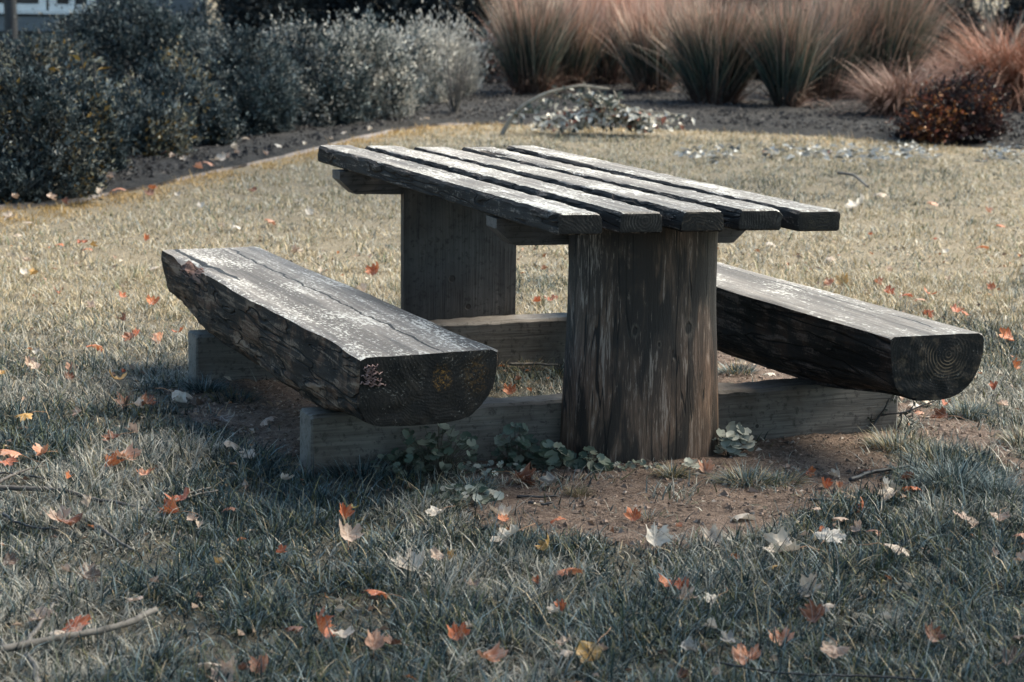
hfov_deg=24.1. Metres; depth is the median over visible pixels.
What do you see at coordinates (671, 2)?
grass clump
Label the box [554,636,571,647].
maple leaf
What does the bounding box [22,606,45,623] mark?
maple leaf
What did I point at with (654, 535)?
maple leaf
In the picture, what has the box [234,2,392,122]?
shrub
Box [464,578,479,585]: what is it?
maple leaf
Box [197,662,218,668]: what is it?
maple leaf
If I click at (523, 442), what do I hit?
round leaved weed
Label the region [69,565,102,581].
maple leaf
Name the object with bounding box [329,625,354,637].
maple leaf
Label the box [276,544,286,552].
maple leaf
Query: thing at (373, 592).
maple leaf
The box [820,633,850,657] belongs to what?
maple leaf
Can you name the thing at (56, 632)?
maple leaf
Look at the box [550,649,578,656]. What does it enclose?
maple leaf
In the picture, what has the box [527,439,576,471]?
round leaved weed
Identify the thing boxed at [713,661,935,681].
stick
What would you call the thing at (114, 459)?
maple leaf
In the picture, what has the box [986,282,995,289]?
maple leaf
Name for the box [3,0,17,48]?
tree
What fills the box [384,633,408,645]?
maple leaf
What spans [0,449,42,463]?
maple leaf
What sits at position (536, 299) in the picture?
maple leaf
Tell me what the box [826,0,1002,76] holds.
clump
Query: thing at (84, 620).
maple leaf
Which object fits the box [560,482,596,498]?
grass tuft
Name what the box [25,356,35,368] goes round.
maple leaf
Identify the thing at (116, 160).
shrub
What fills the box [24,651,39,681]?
stick
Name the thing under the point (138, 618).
branch
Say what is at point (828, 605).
maple leaf
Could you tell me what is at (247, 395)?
grass tuft
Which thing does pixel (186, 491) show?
maple leaf
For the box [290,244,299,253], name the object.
maple leaf
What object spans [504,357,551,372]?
grass tuft
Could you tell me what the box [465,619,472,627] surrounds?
maple leaf
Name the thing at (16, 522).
stick
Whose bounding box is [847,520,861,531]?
maple leaf
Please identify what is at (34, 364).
maple leaf
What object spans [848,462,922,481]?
stick
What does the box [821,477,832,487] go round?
maple leaf
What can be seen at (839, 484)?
maple leaf
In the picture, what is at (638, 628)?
grass
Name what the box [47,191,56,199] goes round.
maple leaf
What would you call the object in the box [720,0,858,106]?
grass clump
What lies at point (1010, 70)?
arching grass
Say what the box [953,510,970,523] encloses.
maple leaf
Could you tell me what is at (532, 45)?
grass clump
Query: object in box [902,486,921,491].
maple leaf
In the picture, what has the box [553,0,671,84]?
grass clump
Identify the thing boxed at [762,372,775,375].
maple leaf
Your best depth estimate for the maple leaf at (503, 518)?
5.98 m
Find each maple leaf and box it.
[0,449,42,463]
[0,455,17,465]
[2,211,15,219]
[3,549,18,564]
[13,411,42,421]
[19,267,27,273]
[22,256,30,260]
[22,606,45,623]
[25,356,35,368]
[28,359,39,368]
[29,268,37,274]
[29,607,56,620]
[32,443,56,455]
[42,504,70,521]
[46,630,64,636]
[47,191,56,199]
[55,510,83,525]
[61,197,68,204]
[61,564,69,571]
[61,614,91,643]
[64,370,74,379]
[65,362,71,369]
[65,622,83,638]
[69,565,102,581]
[71,407,80,415]
[79,562,97,573]
[81,495,90,506]
[86,300,95,307]
[86,344,103,352]
[96,187,103,196]
[100,451,123,472]
[101,429,132,440]
[103,442,141,459]
[109,370,126,379]
[114,391,130,409]
[116,312,125,320]
[118,392,155,406]
[122,332,134,340]
[124,422,137,432]
[127,596,142,601]
[132,396,143,407]
[133,328,139,336]
[136,467,154,475]
[143,188,153,194]
[146,294,159,304]
[150,576,158,581]
[152,332,162,343]
[155,388,191,398]
[158,495,201,516]
[164,487,191,500]
[173,393,186,402]
[187,512,198,520]
[194,161,202,167]
[195,519,203,527]
[197,202,204,206]
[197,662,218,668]
[205,659,232,681]
[210,152,225,160]
[212,408,234,421]
[214,555,222,563]
[218,655,236,672]
[224,440,241,449]
[231,141,238,148]
[238,662,250,669]
[239,448,271,460]
[247,654,267,672]
[260,416,276,425]
[265,219,275,225]
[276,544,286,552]
[280,472,293,479]
[284,626,302,632]
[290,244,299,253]
[305,205,313,214]
[316,606,336,636]
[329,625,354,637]
[339,502,354,522]
[339,519,363,549]
[355,283,366,291]
[362,589,404,599]
[365,262,378,274]
[365,628,384,661]
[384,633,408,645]
[389,547,426,584]
[425,506,451,515]
[430,546,444,559]
[447,547,455,559]
[447,622,470,646]
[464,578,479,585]
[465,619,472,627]
[477,641,507,661]
[489,504,514,521]
[490,523,534,548]
[491,461,535,484]
[498,513,508,520]
[502,382,515,393]
[532,575,538,583]
[533,296,540,301]
[535,535,548,550]
[539,471,557,485]
[547,603,559,612]
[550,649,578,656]
[554,568,582,577]
[554,598,566,611]
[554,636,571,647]
[575,627,610,662]
[598,642,608,649]
[623,507,640,520]
[645,521,673,552]
[658,574,681,586]
[666,584,697,599]
[676,576,688,589]
[677,667,691,677]
[681,636,696,649]
[682,457,706,468]
[685,642,696,651]
[698,457,714,472]
[698,523,725,551]
[703,618,716,627]
[704,587,727,607]
[711,665,721,674]
[720,630,735,642]
[730,513,755,520]
[731,642,760,664]
[734,358,745,364]
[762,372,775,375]
[762,527,830,552]
[769,627,794,644]
[798,573,821,596]
[799,598,825,630]
[806,466,815,476]
[815,527,846,552]
[816,603,834,612]
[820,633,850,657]
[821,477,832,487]
[822,640,835,646]
[823,277,833,285]
[826,257,835,261]
[828,468,839,476]
[832,517,848,521]
[835,272,848,285]
[836,481,842,488]
[844,193,863,208]
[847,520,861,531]
[852,497,863,512]
[858,543,909,555]
[874,277,882,284]
[877,483,897,500]
[879,611,890,619]
[883,476,902,492]
[884,284,894,293]
[901,471,913,479]
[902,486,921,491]
[922,309,933,317]
[925,621,945,649]
[930,406,963,418]
[951,303,963,311]
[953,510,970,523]
[969,516,980,527]
[983,645,1023,675]
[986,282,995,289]
[988,380,997,389]
[990,507,1010,520]
[992,547,999,556]
[996,399,1008,405]
[999,327,1013,340]
[1012,357,1021,368]
[1012,635,1023,640]
[1013,549,1023,560]
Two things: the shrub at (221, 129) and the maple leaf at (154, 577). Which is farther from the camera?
the shrub at (221, 129)
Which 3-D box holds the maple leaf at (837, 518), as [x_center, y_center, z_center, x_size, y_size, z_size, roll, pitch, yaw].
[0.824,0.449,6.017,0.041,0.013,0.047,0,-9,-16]
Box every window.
[0,0,47,9]
[49,0,95,12]
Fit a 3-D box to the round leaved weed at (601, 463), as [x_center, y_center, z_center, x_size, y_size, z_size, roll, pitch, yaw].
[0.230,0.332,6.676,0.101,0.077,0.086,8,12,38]
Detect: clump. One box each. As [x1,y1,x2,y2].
[458,0,603,94]
[501,0,634,88]
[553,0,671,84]
[579,0,723,94]
[598,0,752,81]
[614,0,787,104]
[686,0,825,81]
[708,0,825,76]
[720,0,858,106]
[771,0,903,99]
[782,0,967,95]
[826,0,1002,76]
[920,0,1019,61]
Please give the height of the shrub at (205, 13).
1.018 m
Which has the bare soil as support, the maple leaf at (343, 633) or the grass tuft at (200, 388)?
the grass tuft at (200, 388)
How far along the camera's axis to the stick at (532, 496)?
6.33 m
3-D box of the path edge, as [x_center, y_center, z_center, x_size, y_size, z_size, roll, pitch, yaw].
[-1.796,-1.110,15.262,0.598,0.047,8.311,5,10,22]
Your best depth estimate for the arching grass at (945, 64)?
22.90 m
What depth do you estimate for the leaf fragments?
6.84 m
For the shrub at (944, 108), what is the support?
on the planting bed
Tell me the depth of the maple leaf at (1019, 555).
5.66 m
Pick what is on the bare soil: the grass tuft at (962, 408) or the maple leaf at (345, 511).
the grass tuft at (962, 408)
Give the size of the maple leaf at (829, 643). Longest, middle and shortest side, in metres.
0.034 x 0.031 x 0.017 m
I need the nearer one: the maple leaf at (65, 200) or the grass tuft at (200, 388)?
the grass tuft at (200, 388)
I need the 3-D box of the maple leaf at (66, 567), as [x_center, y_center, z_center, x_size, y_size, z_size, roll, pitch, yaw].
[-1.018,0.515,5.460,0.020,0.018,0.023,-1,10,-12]
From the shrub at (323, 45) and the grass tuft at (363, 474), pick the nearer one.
the grass tuft at (363, 474)
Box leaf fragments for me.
[0,236,1023,681]
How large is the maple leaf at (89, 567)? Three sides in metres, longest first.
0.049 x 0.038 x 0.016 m
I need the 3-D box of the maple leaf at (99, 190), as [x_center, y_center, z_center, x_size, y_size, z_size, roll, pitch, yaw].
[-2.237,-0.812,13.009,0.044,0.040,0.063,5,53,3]
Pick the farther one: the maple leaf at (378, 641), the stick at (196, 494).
the stick at (196, 494)
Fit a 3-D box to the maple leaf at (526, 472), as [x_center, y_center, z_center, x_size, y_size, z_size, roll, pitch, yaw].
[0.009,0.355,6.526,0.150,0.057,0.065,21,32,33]
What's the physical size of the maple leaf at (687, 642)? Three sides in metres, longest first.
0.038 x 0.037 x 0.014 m
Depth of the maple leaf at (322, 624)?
5.00 m
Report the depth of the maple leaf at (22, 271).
10.23 m
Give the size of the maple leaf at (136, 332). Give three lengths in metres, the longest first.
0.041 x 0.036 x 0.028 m
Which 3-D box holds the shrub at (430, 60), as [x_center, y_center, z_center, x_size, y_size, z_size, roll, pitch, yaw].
[-0.876,-2.436,20.790,0.795,0.903,1.004,-9,13,-44]
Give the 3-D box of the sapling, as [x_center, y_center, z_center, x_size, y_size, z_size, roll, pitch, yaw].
[-2.638,-1.387,14.655,0.350,0.753,0.474,1,10,0]
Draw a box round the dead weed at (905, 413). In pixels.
[867,395,935,432]
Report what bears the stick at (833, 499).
on the bare soil
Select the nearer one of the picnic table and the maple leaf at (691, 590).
the maple leaf at (691, 590)
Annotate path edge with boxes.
[0,122,501,209]
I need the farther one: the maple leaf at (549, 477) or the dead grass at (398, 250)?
the dead grass at (398, 250)
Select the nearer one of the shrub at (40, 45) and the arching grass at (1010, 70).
the shrub at (40, 45)
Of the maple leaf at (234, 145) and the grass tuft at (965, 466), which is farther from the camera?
the maple leaf at (234, 145)
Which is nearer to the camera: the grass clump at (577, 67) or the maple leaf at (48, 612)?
the maple leaf at (48, 612)
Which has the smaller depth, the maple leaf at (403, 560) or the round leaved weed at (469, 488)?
the maple leaf at (403, 560)
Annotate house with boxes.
[0,0,287,43]
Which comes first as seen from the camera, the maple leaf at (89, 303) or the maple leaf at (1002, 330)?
the maple leaf at (1002, 330)
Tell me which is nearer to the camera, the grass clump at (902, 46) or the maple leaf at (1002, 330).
the maple leaf at (1002, 330)
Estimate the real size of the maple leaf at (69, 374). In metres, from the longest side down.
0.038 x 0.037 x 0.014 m
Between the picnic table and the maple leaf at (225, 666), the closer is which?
the maple leaf at (225, 666)
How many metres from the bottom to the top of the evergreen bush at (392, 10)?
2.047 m
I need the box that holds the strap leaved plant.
[942,0,1023,56]
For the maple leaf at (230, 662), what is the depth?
4.74 m
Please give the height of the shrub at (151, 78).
0.881 m
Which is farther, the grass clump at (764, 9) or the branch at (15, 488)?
the grass clump at (764, 9)
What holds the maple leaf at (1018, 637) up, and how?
on the grass at (638, 628)
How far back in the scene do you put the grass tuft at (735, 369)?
8.19 m
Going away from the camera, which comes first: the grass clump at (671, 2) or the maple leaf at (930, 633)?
the maple leaf at (930, 633)
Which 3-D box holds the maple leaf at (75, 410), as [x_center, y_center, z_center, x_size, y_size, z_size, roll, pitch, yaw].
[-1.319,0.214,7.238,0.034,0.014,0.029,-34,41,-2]
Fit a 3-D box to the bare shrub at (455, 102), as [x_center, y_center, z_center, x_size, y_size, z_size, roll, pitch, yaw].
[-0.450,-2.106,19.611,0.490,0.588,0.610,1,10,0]
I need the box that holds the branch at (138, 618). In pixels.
[0,602,158,653]
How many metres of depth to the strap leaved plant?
25.19 m
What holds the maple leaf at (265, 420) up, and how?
on the bare soil
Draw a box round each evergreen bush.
[189,0,361,54]
[303,0,444,59]
[392,0,542,52]
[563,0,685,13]
[979,0,1023,46]
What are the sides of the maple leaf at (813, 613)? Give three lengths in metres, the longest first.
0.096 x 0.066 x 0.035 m
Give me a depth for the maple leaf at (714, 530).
5.83 m
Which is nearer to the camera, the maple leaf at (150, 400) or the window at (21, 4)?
the maple leaf at (150, 400)
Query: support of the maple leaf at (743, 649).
on the grass at (638, 628)
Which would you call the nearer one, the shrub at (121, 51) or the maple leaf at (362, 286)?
the maple leaf at (362, 286)
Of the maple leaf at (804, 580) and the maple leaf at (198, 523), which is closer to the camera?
the maple leaf at (804, 580)
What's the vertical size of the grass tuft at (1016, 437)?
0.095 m
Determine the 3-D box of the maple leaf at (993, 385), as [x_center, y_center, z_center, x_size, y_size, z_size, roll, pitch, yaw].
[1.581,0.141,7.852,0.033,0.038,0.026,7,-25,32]
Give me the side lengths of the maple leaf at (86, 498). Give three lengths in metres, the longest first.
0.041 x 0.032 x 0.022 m
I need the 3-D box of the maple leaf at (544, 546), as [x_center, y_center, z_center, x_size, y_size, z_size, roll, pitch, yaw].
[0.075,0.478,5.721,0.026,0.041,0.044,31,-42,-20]
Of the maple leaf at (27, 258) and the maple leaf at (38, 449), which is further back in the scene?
the maple leaf at (27, 258)
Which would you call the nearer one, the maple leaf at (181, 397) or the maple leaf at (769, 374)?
the maple leaf at (181, 397)
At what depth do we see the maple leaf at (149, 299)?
9.45 m
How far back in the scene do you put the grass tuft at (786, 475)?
6.54 m
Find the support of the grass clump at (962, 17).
on the planting bed
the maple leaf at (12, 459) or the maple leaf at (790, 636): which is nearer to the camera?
the maple leaf at (790, 636)
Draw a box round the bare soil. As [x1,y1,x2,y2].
[165,351,1023,553]
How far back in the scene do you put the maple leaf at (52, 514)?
5.96 m
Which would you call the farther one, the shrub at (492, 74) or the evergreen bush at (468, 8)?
the evergreen bush at (468, 8)
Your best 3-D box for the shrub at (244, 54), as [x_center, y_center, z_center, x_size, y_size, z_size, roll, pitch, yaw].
[-2.041,-1.949,17.686,1.177,0.986,1.438,2,10,10]
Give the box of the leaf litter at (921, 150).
[673,140,1023,164]
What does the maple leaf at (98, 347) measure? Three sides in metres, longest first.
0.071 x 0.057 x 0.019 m
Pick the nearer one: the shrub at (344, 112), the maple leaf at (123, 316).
the maple leaf at (123, 316)
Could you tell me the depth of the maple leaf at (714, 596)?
5.27 m
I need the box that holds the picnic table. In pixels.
[161,145,983,473]
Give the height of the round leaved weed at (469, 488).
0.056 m
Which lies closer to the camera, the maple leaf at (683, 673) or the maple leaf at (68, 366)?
the maple leaf at (683, 673)
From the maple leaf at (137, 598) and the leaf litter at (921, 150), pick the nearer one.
the maple leaf at (137, 598)
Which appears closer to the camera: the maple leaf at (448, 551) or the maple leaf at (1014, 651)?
the maple leaf at (1014, 651)
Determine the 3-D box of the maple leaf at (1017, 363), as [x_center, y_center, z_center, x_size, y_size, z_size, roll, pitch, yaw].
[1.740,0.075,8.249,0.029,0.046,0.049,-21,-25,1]
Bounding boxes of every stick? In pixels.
[0,465,46,482]
[0,472,46,478]
[2,512,58,529]
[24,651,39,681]
[83,518,133,550]
[161,487,211,510]
[187,489,217,498]
[509,363,559,365]
[517,495,558,497]
[528,501,552,505]
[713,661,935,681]
[810,495,881,501]
[837,171,868,187]
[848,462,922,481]
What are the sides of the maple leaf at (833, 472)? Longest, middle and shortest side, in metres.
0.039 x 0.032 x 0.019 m
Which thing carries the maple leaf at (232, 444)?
on the grass at (638, 628)
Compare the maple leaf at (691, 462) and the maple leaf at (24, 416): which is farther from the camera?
the maple leaf at (24, 416)
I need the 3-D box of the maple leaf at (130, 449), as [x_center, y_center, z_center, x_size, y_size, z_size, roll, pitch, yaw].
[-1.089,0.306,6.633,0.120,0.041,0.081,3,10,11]
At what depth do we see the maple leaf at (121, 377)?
7.83 m
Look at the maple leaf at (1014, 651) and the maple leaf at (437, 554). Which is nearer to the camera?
the maple leaf at (1014, 651)
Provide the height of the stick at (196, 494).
0.008 m
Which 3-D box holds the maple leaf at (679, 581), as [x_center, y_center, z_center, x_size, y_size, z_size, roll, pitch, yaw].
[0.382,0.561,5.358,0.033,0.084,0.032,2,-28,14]
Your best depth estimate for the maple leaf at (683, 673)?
4.73 m
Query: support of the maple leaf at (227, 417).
on the grass at (638, 628)
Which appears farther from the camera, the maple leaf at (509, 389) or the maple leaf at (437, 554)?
the maple leaf at (509, 389)
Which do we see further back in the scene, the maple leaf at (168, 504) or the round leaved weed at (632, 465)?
the round leaved weed at (632, 465)
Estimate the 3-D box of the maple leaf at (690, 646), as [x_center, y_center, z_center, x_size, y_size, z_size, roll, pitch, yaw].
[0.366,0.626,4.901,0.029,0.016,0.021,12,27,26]
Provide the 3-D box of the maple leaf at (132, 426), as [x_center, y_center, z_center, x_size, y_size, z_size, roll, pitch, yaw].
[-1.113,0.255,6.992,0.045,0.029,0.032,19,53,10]
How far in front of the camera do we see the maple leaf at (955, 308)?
9.49 m
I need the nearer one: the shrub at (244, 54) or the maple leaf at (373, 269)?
the maple leaf at (373, 269)
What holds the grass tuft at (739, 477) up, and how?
on the bare soil
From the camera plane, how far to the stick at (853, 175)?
14.67 m
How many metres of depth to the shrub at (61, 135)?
13.07 m
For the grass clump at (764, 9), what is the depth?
24.60 m
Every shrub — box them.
[0,10,122,102]
[0,23,125,206]
[0,134,55,208]
[20,47,143,173]
[32,0,221,98]
[35,66,208,157]
[111,27,243,136]
[140,54,248,145]
[162,0,239,55]
[173,9,321,129]
[215,65,308,135]
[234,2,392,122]
[290,2,430,122]
[294,51,379,126]
[369,9,464,103]
[386,64,430,110]
[389,0,494,95]
[427,48,486,112]
[462,7,506,83]
[885,54,1023,145]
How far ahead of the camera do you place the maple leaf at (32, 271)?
10.20 m
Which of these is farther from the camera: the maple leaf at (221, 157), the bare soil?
the maple leaf at (221, 157)
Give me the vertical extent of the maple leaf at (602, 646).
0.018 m
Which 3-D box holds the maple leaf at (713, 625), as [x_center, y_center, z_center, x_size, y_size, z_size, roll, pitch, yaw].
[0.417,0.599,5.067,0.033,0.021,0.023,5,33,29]
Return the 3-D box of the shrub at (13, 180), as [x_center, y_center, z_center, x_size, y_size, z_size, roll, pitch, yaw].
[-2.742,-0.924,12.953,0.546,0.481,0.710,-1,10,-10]
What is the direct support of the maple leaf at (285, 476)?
on the grass at (638, 628)
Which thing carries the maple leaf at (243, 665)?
on the grass at (638, 628)
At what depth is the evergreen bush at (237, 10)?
27.14 m
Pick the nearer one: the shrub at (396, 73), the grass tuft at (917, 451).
the grass tuft at (917, 451)
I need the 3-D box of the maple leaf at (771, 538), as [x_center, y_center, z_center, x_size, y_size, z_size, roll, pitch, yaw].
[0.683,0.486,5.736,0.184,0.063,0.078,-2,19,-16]
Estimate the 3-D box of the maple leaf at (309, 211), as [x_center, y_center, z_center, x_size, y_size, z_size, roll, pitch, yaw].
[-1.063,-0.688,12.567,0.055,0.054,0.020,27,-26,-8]
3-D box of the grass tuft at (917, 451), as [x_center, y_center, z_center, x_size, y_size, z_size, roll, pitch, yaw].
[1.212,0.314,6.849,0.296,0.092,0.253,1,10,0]
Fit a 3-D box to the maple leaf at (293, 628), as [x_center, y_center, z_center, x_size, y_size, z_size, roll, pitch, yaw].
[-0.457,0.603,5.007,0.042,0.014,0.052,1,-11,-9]
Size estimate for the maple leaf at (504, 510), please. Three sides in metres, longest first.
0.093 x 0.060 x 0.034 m
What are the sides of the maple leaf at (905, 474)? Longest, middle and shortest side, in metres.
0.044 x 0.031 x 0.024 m
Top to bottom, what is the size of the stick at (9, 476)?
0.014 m
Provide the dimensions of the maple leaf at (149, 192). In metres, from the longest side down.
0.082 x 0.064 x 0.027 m
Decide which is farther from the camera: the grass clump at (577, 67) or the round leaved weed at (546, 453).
the grass clump at (577, 67)
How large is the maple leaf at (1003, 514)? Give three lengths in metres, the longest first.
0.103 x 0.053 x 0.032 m
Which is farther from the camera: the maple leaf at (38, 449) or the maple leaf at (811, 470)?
the maple leaf at (38, 449)
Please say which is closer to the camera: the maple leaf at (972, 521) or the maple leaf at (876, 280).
the maple leaf at (972, 521)
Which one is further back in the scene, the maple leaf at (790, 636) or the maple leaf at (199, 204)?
the maple leaf at (199, 204)
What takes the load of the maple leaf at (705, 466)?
on the bare soil
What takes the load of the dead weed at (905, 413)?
on the bare soil
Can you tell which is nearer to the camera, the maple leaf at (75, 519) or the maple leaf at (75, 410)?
the maple leaf at (75, 519)
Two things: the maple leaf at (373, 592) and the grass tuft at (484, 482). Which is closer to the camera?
the maple leaf at (373, 592)
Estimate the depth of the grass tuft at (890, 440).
7.01 m
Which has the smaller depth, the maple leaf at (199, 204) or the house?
the maple leaf at (199, 204)
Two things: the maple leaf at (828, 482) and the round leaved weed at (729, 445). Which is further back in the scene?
the round leaved weed at (729, 445)
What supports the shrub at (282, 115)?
on the planting bed
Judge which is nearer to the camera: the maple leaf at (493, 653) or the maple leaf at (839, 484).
the maple leaf at (493, 653)
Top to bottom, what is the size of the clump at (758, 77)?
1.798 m
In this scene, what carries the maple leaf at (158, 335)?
on the grass at (638, 628)
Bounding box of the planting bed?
[0,42,1023,201]
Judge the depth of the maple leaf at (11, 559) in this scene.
5.52 m
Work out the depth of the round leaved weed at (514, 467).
6.65 m
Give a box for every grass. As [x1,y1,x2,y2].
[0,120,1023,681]
[0,168,1023,462]
[818,46,988,118]
[878,0,1023,112]
[917,39,981,90]
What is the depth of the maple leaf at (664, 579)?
5.40 m
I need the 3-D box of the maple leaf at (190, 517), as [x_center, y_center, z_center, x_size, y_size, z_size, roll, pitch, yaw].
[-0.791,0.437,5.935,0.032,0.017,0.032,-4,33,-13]
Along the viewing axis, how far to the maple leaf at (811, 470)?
6.61 m
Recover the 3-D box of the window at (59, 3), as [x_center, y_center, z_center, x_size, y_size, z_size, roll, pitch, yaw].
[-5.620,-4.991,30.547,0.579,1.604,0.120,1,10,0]
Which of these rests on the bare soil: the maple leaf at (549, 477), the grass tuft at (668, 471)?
the grass tuft at (668, 471)
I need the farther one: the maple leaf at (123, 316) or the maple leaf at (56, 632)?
the maple leaf at (123, 316)
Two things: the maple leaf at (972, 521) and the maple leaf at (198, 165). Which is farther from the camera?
the maple leaf at (198, 165)
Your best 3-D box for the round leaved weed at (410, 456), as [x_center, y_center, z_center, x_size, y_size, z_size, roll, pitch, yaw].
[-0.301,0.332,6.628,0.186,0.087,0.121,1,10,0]
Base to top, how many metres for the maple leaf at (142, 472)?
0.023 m
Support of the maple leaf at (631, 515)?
on the bare soil
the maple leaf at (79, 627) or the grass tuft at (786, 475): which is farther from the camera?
the grass tuft at (786, 475)
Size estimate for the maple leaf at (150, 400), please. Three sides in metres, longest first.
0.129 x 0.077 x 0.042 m
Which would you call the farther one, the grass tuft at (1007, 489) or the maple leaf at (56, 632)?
the grass tuft at (1007, 489)
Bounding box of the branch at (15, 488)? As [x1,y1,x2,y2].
[0,485,156,512]
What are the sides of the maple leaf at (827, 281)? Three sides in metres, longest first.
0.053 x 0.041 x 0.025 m
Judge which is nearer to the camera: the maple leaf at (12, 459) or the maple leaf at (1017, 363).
the maple leaf at (12, 459)
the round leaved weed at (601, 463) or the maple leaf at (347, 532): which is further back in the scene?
the round leaved weed at (601, 463)
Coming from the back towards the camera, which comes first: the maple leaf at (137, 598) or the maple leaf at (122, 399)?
the maple leaf at (122, 399)
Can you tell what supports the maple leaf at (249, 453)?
on the grass at (638, 628)
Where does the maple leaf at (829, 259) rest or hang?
on the grass at (638, 628)
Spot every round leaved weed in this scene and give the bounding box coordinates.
[370,446,436,475]
[397,423,478,473]
[405,482,503,504]
[449,460,537,475]
[491,422,538,465]
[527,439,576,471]
[572,446,614,472]
[604,459,664,470]
[712,421,756,455]
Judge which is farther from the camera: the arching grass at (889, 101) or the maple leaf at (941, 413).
the arching grass at (889, 101)
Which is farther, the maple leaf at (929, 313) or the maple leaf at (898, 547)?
the maple leaf at (929, 313)
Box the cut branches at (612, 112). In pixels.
[500,82,694,134]
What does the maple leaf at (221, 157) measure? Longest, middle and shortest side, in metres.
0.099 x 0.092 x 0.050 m
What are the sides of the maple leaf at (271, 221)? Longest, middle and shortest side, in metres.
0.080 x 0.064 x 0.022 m
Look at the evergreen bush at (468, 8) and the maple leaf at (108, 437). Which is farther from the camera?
the evergreen bush at (468, 8)
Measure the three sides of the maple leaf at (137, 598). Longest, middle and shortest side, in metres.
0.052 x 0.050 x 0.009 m
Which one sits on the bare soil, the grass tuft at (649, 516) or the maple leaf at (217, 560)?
the grass tuft at (649, 516)
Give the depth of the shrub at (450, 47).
21.55 m
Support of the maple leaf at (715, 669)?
on the grass at (638, 628)
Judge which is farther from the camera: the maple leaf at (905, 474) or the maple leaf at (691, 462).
the maple leaf at (691, 462)
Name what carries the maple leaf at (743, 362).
on the bare soil
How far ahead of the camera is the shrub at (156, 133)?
15.44 m
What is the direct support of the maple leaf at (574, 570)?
on the grass at (638, 628)
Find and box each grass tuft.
[172,370,234,397]
[199,383,265,403]
[314,454,404,481]
[437,469,508,494]
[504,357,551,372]
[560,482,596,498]
[641,505,675,520]
[644,459,699,479]
[703,460,792,492]
[718,357,765,377]
[746,462,820,488]
[853,420,939,453]
[890,447,1016,498]
[894,434,977,464]
[938,395,1001,420]
[940,464,1023,504]
[984,422,1023,447]
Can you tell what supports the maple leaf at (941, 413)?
on the bare soil
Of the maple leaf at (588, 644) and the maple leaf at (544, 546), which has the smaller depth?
the maple leaf at (588, 644)
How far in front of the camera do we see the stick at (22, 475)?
6.45 m
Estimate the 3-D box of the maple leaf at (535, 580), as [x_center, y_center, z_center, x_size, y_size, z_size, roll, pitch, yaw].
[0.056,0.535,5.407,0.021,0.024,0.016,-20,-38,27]
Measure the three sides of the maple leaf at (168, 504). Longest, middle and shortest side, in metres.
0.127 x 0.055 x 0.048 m
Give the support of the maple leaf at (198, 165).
on the path edge
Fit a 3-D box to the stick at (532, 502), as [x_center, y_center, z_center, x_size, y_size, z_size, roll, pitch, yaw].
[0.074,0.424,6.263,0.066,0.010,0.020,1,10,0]
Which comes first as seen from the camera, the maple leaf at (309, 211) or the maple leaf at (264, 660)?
the maple leaf at (264, 660)
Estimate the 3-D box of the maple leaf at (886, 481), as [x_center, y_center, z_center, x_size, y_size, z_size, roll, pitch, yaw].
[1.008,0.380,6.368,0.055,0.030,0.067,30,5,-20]
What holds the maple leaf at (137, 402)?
on the grass at (638, 628)
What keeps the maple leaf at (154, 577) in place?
on the grass at (638, 628)
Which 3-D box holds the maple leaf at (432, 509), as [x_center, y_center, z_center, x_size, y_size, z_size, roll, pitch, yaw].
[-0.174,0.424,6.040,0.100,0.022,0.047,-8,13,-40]

